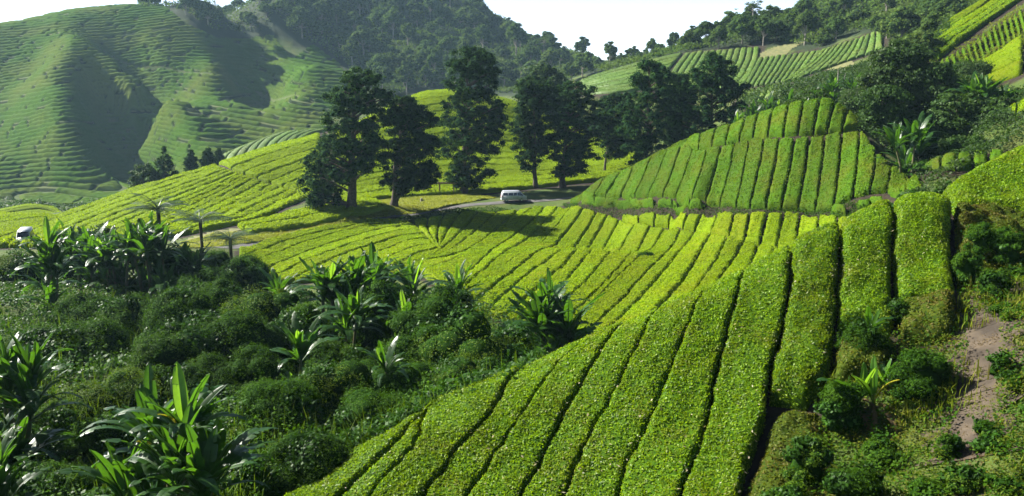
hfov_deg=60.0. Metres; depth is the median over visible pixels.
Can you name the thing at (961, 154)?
tea hedge
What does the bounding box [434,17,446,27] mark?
forest tree
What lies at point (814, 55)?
tea hedge
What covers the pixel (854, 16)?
forest tree
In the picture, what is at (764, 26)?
forest tree
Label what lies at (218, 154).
conifer tree
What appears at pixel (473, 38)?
forest tree
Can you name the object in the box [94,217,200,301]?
banana plant
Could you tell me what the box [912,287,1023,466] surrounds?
dirt path
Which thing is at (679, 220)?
tea hedge
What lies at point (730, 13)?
emergent tree
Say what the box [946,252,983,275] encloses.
shrub
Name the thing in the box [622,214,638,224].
tea hedge
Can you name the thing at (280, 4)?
forest tree
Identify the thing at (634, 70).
tea hedge
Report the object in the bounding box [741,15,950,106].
undergrowth
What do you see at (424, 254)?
tea hedge
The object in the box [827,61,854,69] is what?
cleared terrace
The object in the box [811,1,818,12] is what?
forest tree
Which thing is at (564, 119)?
conifer tree
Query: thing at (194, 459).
banana plant
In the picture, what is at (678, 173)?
tea hedge
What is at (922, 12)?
forest tree
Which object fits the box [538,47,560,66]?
forest tree
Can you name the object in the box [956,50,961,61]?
tea hedge
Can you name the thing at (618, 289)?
tea hedge
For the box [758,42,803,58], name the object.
cleared slope
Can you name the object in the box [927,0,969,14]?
forest tree
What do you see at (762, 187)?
tea hedge
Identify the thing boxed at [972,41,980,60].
tea hedge
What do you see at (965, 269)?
shrub
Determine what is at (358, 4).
forest tree
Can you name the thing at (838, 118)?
tea hedge
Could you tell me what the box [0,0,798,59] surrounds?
sky
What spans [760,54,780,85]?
tea hedge
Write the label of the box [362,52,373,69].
forest tree
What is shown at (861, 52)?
tea hedge
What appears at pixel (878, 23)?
forest tree
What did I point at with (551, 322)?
banana plant
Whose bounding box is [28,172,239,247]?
tea hedge
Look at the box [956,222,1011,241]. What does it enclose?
shrub
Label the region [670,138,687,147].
tea hedge
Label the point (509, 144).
tea hedge
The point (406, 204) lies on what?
grass
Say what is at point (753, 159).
tea hedge
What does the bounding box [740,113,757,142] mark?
tea hedge
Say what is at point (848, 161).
tea hedge
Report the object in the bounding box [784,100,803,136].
tea hedge
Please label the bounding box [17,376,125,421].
shrub
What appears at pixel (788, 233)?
tea hedge
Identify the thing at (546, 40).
emergent tree
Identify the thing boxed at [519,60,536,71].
forest tree
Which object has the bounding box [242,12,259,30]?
forest tree
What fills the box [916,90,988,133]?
leafy tree
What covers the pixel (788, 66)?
tea hedge
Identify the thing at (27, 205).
tea hedge
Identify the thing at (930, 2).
forest tree
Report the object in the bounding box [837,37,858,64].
tea hedge
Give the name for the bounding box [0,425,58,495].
banana plant
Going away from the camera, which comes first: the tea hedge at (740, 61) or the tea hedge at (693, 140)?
the tea hedge at (693, 140)
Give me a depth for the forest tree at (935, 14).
221.37 m
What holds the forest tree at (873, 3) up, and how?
on the ground at (288, 38)
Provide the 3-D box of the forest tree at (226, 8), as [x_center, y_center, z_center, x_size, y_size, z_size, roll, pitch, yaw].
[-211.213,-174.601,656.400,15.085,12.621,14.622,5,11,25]
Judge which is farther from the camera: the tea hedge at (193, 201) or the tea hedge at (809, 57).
the tea hedge at (809, 57)
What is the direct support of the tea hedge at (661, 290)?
on the ground at (288, 38)
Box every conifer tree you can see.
[146,146,178,179]
[182,149,199,171]
[198,147,217,167]
[213,148,224,164]
[295,66,401,208]
[377,94,446,206]
[435,45,509,193]
[504,74,555,188]
[537,79,605,187]
[587,92,638,170]
[603,57,683,165]
[655,72,694,145]
[666,51,757,146]
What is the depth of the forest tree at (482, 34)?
598.04 m
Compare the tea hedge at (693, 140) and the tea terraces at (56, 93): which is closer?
the tea hedge at (693, 140)
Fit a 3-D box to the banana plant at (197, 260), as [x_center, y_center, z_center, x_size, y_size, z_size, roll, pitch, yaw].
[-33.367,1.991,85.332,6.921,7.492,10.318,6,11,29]
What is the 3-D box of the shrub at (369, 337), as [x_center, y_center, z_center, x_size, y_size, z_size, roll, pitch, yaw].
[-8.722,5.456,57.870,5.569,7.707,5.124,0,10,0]
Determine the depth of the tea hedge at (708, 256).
99.89 m
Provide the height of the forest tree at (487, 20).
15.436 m
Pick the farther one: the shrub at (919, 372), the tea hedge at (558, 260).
the tea hedge at (558, 260)
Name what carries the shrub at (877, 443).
on the ground at (288, 38)
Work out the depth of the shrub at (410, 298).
59.39 m
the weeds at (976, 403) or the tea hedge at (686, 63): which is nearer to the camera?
the weeds at (976, 403)
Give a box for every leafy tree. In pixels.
[126,162,160,187]
[524,62,570,115]
[848,84,919,143]
[854,38,940,137]
[910,58,967,114]
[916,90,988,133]
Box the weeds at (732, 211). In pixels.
[563,199,868,217]
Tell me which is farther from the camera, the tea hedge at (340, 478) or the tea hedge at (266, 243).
the tea hedge at (266, 243)
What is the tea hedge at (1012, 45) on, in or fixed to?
on the ground at (288, 38)
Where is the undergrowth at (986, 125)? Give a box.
[857,81,1023,188]
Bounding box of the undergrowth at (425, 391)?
[0,275,544,495]
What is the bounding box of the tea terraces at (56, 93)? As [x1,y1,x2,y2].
[0,4,344,204]
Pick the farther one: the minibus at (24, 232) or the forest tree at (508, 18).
the forest tree at (508, 18)
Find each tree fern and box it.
[124,193,190,223]
[171,208,232,267]
[201,228,259,259]
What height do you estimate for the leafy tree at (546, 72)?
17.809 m
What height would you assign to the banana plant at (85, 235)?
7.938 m
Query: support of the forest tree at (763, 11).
on the ground at (288, 38)
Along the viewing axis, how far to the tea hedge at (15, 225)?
171.80 m
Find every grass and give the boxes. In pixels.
[0,268,545,495]
[180,230,282,247]
[245,193,495,242]
[823,229,1023,476]
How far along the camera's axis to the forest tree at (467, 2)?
683.76 m
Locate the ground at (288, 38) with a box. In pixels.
[0,0,1023,495]
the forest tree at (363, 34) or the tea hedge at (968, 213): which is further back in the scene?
the forest tree at (363, 34)
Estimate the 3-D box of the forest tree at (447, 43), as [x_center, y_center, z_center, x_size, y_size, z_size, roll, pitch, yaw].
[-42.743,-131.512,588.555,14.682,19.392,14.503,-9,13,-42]
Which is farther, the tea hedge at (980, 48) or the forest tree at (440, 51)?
the forest tree at (440, 51)
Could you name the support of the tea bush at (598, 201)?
on the ground at (288, 38)
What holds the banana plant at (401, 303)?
on the ground at (288, 38)
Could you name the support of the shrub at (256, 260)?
on the ground at (288, 38)
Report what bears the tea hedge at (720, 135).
on the ground at (288, 38)
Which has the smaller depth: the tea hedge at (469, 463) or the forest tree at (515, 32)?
the tea hedge at (469, 463)
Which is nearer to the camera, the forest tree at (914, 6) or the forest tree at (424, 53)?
the forest tree at (914, 6)
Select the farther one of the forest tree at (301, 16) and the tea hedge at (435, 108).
the forest tree at (301, 16)
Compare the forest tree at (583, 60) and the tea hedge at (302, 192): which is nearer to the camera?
the tea hedge at (302, 192)
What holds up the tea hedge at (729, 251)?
on the ground at (288, 38)
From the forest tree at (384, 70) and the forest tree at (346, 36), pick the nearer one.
the forest tree at (384, 70)
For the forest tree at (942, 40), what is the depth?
159.22 m
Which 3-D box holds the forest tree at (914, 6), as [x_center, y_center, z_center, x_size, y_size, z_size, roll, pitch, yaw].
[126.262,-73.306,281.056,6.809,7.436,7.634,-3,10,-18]
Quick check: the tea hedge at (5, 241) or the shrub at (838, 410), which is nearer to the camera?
the shrub at (838, 410)
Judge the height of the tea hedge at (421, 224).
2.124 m
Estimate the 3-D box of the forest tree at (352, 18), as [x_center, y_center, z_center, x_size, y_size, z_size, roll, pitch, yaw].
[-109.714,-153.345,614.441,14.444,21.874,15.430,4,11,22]
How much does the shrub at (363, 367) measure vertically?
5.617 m
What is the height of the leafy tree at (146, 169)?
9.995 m
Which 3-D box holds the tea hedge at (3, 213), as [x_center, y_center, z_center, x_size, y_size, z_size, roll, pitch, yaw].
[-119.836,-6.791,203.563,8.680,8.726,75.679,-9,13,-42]
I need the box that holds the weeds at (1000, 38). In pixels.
[928,3,1023,63]
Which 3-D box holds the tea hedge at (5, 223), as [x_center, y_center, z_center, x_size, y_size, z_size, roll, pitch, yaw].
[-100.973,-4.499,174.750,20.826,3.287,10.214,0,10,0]
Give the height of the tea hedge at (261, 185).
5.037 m
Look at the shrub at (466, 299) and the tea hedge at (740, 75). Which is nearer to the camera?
the shrub at (466, 299)
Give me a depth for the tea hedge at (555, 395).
32.84 m
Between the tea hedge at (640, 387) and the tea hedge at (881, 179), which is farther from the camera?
the tea hedge at (881, 179)
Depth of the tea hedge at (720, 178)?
120.11 m
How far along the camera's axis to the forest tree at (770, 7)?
369.67 m
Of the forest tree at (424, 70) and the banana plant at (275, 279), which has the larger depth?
the forest tree at (424, 70)
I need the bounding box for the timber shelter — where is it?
[423,181,455,194]
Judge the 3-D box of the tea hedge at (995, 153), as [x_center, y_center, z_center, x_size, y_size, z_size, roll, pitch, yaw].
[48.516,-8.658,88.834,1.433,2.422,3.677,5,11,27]
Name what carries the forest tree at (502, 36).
on the ground at (288, 38)
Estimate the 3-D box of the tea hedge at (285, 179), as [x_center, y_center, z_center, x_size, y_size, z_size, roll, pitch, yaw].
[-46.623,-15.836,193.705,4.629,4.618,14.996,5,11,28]
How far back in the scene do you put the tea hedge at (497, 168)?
204.50 m
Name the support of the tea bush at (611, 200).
on the ground at (288, 38)
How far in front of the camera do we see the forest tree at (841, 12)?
321.00 m
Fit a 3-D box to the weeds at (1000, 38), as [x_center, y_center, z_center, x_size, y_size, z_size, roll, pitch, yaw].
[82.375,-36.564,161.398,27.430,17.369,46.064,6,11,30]
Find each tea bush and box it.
[581,191,594,204]
[593,196,605,206]
[603,197,617,207]
[616,199,631,208]
[629,197,640,209]
[639,197,653,208]
[658,198,672,208]
[689,198,702,209]
[830,203,847,216]
[856,198,870,208]
[870,196,883,203]
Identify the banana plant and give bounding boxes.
[0,331,95,470]
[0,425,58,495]
[8,216,92,321]
[53,361,277,495]
[58,218,141,290]
[72,223,159,297]
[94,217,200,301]
[99,210,182,292]
[118,242,214,297]
[259,267,301,294]
[270,311,346,379]
[290,254,366,343]
[291,278,393,369]
[295,250,403,327]
[342,241,416,294]
[356,335,419,396]
[364,255,456,298]
[369,289,425,325]
[389,255,434,296]
[420,259,491,319]
[498,267,605,354]
[673,196,689,215]
[723,105,757,123]
[740,99,773,114]
[755,90,783,110]
[773,88,808,102]
[803,84,821,102]
[809,76,840,104]
[811,72,862,100]
[816,355,899,434]
[848,305,897,328]
[868,358,897,394]
[874,111,950,177]
[946,70,1009,101]
[958,75,1023,101]
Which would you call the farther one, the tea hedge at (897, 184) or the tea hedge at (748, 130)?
the tea hedge at (748, 130)
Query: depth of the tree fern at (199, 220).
98.68 m
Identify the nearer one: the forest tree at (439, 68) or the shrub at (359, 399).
the shrub at (359, 399)
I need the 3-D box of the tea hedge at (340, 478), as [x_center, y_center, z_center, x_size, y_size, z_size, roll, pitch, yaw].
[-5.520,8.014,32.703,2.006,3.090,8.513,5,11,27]
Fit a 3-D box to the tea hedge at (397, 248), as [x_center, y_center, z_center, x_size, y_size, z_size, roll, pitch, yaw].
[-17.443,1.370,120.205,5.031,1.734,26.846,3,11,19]
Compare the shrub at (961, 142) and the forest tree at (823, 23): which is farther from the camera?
the forest tree at (823, 23)
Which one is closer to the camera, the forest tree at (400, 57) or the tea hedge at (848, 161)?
the tea hedge at (848, 161)
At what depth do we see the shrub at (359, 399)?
38.05 m
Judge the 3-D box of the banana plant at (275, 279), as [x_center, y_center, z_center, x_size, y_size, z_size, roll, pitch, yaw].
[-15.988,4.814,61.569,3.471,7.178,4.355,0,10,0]
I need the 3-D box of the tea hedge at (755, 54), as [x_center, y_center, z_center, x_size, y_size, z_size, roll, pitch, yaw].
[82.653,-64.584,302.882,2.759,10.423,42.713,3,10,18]
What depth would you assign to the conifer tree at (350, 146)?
148.94 m
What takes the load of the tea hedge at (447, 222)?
on the ground at (288, 38)
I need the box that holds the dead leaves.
[345,221,947,495]
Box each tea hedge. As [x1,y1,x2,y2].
[0,166,221,238]
[0,168,226,247]
[0,203,60,211]
[0,211,54,215]
[0,214,55,221]
[0,215,55,226]
[0,216,53,229]
[0,216,56,237]
[1,163,217,237]
[2,206,57,212]
[8,169,230,247]
[18,209,55,212]
[19,170,235,247]
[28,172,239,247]
[110,174,243,228]
[115,175,248,233]
[118,176,252,240]
[121,181,269,242]
[154,178,260,226]
[167,184,278,229]
[168,187,287,237]
[169,189,296,237]
[189,192,305,234]
[219,132,319,169]
[224,144,244,158]
[226,141,252,158]
[232,140,318,174]
[237,137,263,154]
[237,197,381,229]
[238,218,390,255]
[241,218,401,257]
[244,202,394,232]
[245,149,319,178]
[247,133,275,151]
[257,131,285,148]
[258,159,314,182]
[259,220,412,266]
[267,130,296,145]
[269,224,416,273]
[271,163,313,186]
[278,129,306,142]
[278,228,423,284]
[283,174,319,190]
[284,430,389,495]
[288,128,314,139]
[295,234,428,283]
[296,185,312,197]
[298,128,325,137]
[305,397,438,495]
[336,96,600,142]
[336,133,637,160]
[337,89,596,137]
[337,104,600,143]
[337,146,628,167]
[338,164,633,184]
[338,238,431,275]
[340,166,629,188]
[341,172,612,199]
[342,169,622,193]
[343,402,429,495]
[347,138,632,160]
[356,111,635,152]
[357,117,633,154]
[358,158,627,174]
[365,124,632,156]
[371,366,518,495]
[375,152,627,166]
[382,242,437,266]
[389,248,440,275]
[406,210,516,260]
[412,207,531,273]
[415,218,436,244]
[420,205,543,285]
[426,338,582,495]
[427,215,442,247]
[429,211,494,257]
[432,211,476,254]
[438,213,458,247]
[462,206,557,288]
[462,207,568,290]
[468,321,622,495]
[470,205,582,303]
[473,208,595,314]
[488,212,606,321]
[506,215,618,321]
[522,308,656,495]
[523,220,633,320]
[565,286,706,495]
[570,185,590,202]
[570,223,649,312]
[573,227,663,317]
[577,227,679,337]
[581,52,681,80]
[582,56,678,81]
[583,60,675,83]
[583,63,672,84]
[583,230,693,338]
[584,71,663,88]
[585,177,604,193]
[586,67,669,86]
[586,82,631,89]
[592,86,647,93]
[595,170,619,196]
[606,165,632,198]
[616,232,710,322]
[620,268,743,495]
[622,156,651,198]
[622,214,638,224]
[635,149,666,198]
[638,212,654,226]
[648,140,682,197]
[655,213,670,228]
[664,141,692,198]
[664,233,725,302]
[669,212,686,229]
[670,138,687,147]
[672,52,690,72]
[676,149,705,205]
[678,51,696,72]
[682,245,790,495]
[683,213,699,231]
[684,50,702,73]
[684,133,699,150]
[693,145,720,201]
[693,236,742,291]
[694,51,709,67]
[696,214,716,233]
[699,128,714,149]
[706,143,734,207]
[710,211,732,237]
[712,49,727,71]
[712,124,729,145]
[720,140,747,208]
[721,241,756,277]
[726,48,733,65]
[726,118,744,144]
[728,48,739,70]
[730,213,748,242]
[734,71,745,81]
[735,47,746,69]
[735,70,751,87]
[737,137,762,208]
[740,47,752,70]
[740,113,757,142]
[745,57,762,83]
[745,211,765,245]
[747,46,758,70]
[748,409,822,495]
[750,56,768,86]
[750,138,779,209]
[753,244,773,261]
[754,55,774,86]
[754,108,772,139]
[757,89,766,101]
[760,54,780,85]
[762,212,781,248]
[764,54,786,84]
[765,84,774,100]
[767,137,793,209]
[768,221,839,410]
[769,104,787,137]
[770,53,791,83]
[772,82,784,99]
[775,53,798,83]
[777,211,798,247]
[781,52,803,81]
[782,136,808,211]
[784,48,826,81]
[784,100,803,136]
[788,51,809,78]
[792,50,815,80]
[794,47,831,76]
[797,49,820,78]
[798,98,819,136]
[798,215,817,235]
[799,135,823,213]
[803,44,836,76]
[810,42,842,74]
[814,97,834,135]
[816,131,841,210]
[818,214,836,225]
[819,41,848,70]
[828,102,846,133]
[829,39,853,67]
[832,334,890,387]
[835,130,858,203]
[836,199,894,335]
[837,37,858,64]
[837,215,845,231]
[843,110,857,132]
[847,35,863,61]
[854,131,875,197]
[855,33,869,58]
[865,31,875,55]
[870,154,890,193]
[874,31,881,51]
[887,165,906,197]
[890,191,954,301]
[898,288,956,346]
[905,174,921,190]
[924,156,939,171]
[933,0,1007,49]
[935,0,989,32]
[935,0,1020,60]
[939,0,999,37]
[941,152,956,170]
[942,145,1023,215]
[950,54,956,64]
[952,201,1023,280]
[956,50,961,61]
[956,150,971,170]
[961,48,967,60]
[966,44,974,61]
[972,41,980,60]
[973,150,987,168]
[977,37,985,57]
[982,33,989,54]
[983,35,1022,63]
[987,29,995,52]
[988,59,1023,82]
[989,48,1023,72]
[989,149,1002,160]
[992,25,1000,49]
[997,22,1005,46]
[1003,20,1010,41]
[1008,18,1016,38]
[1008,95,1016,110]
[1013,13,1020,35]
[1016,99,1023,112]
[1018,9,1023,33]
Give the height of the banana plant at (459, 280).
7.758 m
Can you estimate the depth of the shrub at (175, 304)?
58.53 m
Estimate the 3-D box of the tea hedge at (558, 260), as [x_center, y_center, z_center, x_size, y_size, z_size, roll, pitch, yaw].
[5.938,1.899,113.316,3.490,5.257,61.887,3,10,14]
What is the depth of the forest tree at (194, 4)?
553.51 m
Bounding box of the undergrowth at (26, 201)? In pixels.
[0,195,100,210]
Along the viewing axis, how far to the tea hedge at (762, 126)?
118.71 m
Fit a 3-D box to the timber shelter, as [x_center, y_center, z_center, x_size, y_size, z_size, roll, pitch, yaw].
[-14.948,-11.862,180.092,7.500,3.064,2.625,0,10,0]
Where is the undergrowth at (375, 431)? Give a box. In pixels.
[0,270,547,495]
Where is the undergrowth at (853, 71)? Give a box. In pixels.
[741,35,939,119]
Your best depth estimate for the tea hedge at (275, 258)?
131.74 m
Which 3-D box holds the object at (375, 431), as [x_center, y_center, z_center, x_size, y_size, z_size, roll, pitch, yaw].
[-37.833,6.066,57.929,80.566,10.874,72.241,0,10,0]
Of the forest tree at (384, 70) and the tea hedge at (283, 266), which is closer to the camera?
the tea hedge at (283, 266)
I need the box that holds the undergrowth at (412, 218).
[398,204,512,224]
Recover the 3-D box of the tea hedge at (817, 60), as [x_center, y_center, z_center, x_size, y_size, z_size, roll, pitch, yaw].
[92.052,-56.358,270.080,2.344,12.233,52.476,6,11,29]
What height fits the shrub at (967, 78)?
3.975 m
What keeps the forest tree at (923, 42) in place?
on the ground at (288, 38)
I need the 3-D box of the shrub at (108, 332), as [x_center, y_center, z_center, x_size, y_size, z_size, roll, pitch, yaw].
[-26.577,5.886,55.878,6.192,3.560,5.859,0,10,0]
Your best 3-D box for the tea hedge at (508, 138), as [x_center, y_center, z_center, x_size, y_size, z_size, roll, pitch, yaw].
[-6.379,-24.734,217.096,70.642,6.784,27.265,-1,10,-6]
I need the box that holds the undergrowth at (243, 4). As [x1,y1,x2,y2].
[137,0,272,32]
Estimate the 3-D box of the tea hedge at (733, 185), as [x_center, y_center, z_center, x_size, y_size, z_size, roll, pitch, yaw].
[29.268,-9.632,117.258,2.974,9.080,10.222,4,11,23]
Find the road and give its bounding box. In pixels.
[214,196,574,248]
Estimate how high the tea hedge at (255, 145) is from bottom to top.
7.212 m
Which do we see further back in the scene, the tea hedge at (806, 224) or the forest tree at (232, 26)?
the forest tree at (232, 26)
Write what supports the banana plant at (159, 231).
on the ground at (288, 38)
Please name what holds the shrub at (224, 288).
on the ground at (288, 38)
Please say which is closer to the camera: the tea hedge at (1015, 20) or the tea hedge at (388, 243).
the tea hedge at (388, 243)
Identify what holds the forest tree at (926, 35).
on the ground at (288, 38)
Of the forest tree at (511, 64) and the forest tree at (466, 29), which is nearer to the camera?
the forest tree at (511, 64)
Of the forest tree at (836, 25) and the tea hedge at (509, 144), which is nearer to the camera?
the tea hedge at (509, 144)
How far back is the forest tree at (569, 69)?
451.12 m
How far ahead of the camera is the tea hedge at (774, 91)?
192.54 m
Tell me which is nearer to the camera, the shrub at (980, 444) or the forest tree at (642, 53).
the shrub at (980, 444)
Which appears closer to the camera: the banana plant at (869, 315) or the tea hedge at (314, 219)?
the banana plant at (869, 315)
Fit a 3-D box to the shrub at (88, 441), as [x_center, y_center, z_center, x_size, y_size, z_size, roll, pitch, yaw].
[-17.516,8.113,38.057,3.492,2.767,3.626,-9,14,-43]
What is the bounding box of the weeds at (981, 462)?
[948,317,998,495]
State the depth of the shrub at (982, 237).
37.63 m
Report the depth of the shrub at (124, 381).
43.00 m
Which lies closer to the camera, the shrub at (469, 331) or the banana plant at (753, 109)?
the shrub at (469, 331)
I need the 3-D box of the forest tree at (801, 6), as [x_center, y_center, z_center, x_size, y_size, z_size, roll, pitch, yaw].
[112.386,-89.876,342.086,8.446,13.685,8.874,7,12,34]
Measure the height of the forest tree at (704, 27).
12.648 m
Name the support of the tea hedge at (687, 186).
on the ground at (288, 38)
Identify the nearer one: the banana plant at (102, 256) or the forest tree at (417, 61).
the banana plant at (102, 256)
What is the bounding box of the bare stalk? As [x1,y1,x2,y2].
[837,69,845,100]
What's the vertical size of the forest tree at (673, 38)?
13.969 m
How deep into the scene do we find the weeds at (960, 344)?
28.91 m
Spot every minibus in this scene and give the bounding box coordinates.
[14,226,34,242]
[500,190,526,201]
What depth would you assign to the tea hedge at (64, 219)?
181.82 m
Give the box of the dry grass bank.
[186,228,244,243]
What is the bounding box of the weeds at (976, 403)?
[957,366,1005,416]
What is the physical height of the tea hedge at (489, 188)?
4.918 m
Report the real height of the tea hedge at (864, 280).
4.868 m
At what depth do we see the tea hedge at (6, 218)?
180.21 m
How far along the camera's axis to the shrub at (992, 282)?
34.45 m
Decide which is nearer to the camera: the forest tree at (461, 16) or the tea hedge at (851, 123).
the tea hedge at (851, 123)
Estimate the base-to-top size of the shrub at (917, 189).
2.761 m
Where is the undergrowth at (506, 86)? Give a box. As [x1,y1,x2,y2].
[273,0,593,93]
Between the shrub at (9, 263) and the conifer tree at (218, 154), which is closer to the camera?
the shrub at (9, 263)
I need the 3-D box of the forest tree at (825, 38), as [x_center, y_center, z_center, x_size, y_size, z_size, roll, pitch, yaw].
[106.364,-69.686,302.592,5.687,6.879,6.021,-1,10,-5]
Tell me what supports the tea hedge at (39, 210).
on the ground at (288, 38)
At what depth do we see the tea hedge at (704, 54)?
315.15 m
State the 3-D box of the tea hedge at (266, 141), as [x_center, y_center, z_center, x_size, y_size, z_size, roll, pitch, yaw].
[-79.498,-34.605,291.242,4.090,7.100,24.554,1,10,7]
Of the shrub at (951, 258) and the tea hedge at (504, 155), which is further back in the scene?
the tea hedge at (504, 155)
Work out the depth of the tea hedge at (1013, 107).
102.02 m
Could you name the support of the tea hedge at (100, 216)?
on the ground at (288, 38)
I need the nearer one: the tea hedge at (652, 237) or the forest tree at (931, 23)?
the tea hedge at (652, 237)
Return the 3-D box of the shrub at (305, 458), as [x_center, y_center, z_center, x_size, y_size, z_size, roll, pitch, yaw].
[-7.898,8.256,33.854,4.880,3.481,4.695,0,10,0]
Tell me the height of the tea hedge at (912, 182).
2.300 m
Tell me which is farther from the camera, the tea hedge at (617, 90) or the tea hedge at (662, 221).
the tea hedge at (617, 90)
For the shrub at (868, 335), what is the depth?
33.12 m
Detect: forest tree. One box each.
[149,0,160,4]
[176,0,191,14]
[185,0,206,10]
[194,1,221,24]
[214,5,222,13]
[221,4,235,13]
[228,22,239,29]
[230,0,244,7]
[238,11,248,19]
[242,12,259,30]
[257,0,272,16]
[268,0,290,11]
[282,5,296,14]
[286,6,316,38]
[294,0,313,11]
[308,0,324,4]
[341,40,360,64]
[342,32,361,44]
[344,11,364,30]
[347,25,374,54]
[353,0,369,14]
[358,35,381,50]
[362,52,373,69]
[366,7,394,32]
[366,53,394,73]
[370,0,387,6]
[372,42,387,52]
[374,65,394,87]
[379,7,404,40]
[380,52,396,65]
[383,44,401,53]
[386,0,410,16]
[392,73,415,84]
[393,52,406,65]
[394,61,414,94]
[399,23,417,44]
[402,54,426,71]
[403,46,413,56]
[406,0,423,10]
[416,39,434,50]
[417,31,436,41]
[417,45,433,62]
[419,64,431,86]
[422,0,438,19]
[425,48,440,67]
[426,70,439,86]
[432,5,453,19]
[432,46,445,59]
[433,64,446,73]
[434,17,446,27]
[437,35,456,54]
[442,54,458,66]
[444,63,463,81]
[450,10,467,23]
[455,5,481,22]
[456,33,475,53]
[461,27,472,34]
[461,34,476,43]
[462,0,485,6]
[465,8,486,27]
[471,1,492,15]
[473,23,490,33]
[475,24,493,47]
[484,16,490,25]
[491,15,505,24]
[494,42,510,59]
[494,62,519,84]
[497,20,523,33]
[498,32,509,40]
[499,17,513,25]
[503,59,518,70]
[505,22,530,54]
[514,53,528,76]
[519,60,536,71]
[521,64,535,77]
[523,45,536,60]
[526,34,540,48]
[532,49,542,64]
[535,38,549,52]
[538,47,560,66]
[541,31,555,41]
[543,35,561,49]
[556,45,571,63]
[560,61,582,80]
[573,36,590,52]
[573,51,594,76]
[592,56,604,67]
[603,41,617,60]
[606,54,616,61]
[617,52,627,59]
[624,46,638,55]
[635,49,648,58]
[645,38,656,51]
[651,49,662,56]
[655,43,666,54]
[666,32,679,45]
[678,30,703,44]
[686,25,697,31]
[694,20,715,37]
[708,25,727,48]
[710,20,723,28]
[721,14,733,23]
[726,13,758,43]
[742,5,759,18]
[747,15,757,29]
[754,16,776,45]
[757,9,775,16]
[760,14,772,19]
[761,18,792,40]
[766,4,779,14]
[773,8,784,17]
[782,13,796,21]
[783,7,796,16]
[783,17,796,26]
[790,9,819,44]
[791,0,814,15]
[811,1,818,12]
[814,15,828,33]
[816,34,830,44]
[819,7,831,17]
[824,15,848,39]
[827,0,843,11]
[829,8,846,18]
[834,0,853,10]
[842,8,871,23]
[854,5,869,11]
[865,15,884,26]
[868,2,879,8]
[873,14,889,38]
[878,0,896,10]
[880,5,920,36]
[903,26,918,37]
[904,36,914,41]
[906,5,917,12]
[910,38,937,52]
[912,30,940,47]
[914,3,934,18]
[915,0,939,9]
[920,10,946,25]
[920,14,939,31]
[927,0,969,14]
[934,37,947,46]
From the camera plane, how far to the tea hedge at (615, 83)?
292.84 m
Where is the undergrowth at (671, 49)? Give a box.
[589,0,978,74]
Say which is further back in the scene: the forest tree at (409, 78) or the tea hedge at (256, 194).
the forest tree at (409, 78)
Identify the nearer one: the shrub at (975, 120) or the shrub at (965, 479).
the shrub at (965, 479)
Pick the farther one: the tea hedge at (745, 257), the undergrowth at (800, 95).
the undergrowth at (800, 95)
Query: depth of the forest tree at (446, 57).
563.09 m
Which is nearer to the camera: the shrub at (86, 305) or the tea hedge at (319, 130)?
the shrub at (86, 305)
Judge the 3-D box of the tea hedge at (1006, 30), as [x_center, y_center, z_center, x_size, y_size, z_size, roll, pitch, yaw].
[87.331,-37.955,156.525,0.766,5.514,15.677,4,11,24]
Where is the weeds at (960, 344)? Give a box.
[748,226,1023,495]
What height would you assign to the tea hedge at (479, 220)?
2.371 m
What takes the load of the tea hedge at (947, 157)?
on the ground at (288, 38)
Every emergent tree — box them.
[536,36,551,45]
[724,9,737,19]
[744,0,762,15]
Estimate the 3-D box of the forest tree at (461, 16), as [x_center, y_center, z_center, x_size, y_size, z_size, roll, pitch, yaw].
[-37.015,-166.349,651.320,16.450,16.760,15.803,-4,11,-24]
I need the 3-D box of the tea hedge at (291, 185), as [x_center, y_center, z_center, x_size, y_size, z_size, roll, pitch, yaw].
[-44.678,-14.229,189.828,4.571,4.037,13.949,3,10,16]
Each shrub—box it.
[0,249,40,285]
[0,398,83,451]
[1,321,88,367]
[10,452,102,495]
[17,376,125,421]
[36,229,96,285]
[41,287,119,326]
[52,314,136,366]
[63,402,136,464]
[84,291,153,343]
[88,223,117,280]
[91,364,165,412]
[118,316,224,373]
[137,281,224,333]
[141,363,172,403]
[151,245,206,294]
[161,348,238,412]
[162,273,203,291]
[171,275,248,311]
[183,306,298,375]
[194,263,243,290]
[205,247,229,269]
[210,341,302,421]
[216,282,328,334]
[219,448,286,495]
[224,253,268,296]
[231,368,323,443]
[240,249,272,285]
[256,420,359,495]
[261,298,333,371]
[293,358,369,427]
[304,332,371,368]
[316,375,416,445]
[318,353,426,396]
[338,275,402,361]
[375,320,440,365]
[381,282,463,346]
[387,357,445,397]
[388,285,429,308]
[406,301,536,370]
[421,350,508,390]
[430,276,478,316]
[489,320,544,358]
[637,249,653,256]
[760,471,813,495]
[775,424,836,491]
[813,372,868,434]
[821,456,895,495]
[834,311,901,356]
[837,86,866,115]
[860,427,911,470]
[880,337,962,400]
[887,137,910,161]
[887,293,918,326]
[895,186,929,200]
[903,161,928,169]
[903,469,952,495]
[915,114,965,158]
[921,314,957,331]
[929,179,951,193]
[934,428,969,462]
[936,132,986,154]
[936,455,985,495]
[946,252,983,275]
[947,103,999,136]
[949,246,984,286]
[951,58,994,75]
[954,72,996,96]
[956,219,998,263]
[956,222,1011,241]
[968,429,1017,452]
[972,413,1004,433]
[974,95,1017,121]
[975,265,1015,304]
[978,110,1012,118]
[983,468,1023,495]
[985,349,1017,375]
[987,225,1023,267]
[988,299,1023,320]
[992,86,1023,94]
[993,364,1023,390]
[997,260,1023,279]
[999,95,1022,100]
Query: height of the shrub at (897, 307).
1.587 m
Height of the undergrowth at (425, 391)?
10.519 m
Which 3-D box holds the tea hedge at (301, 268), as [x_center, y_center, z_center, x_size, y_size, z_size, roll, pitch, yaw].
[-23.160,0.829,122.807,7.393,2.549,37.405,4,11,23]
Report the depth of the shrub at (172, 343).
49.57 m
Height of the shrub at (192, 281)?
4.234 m

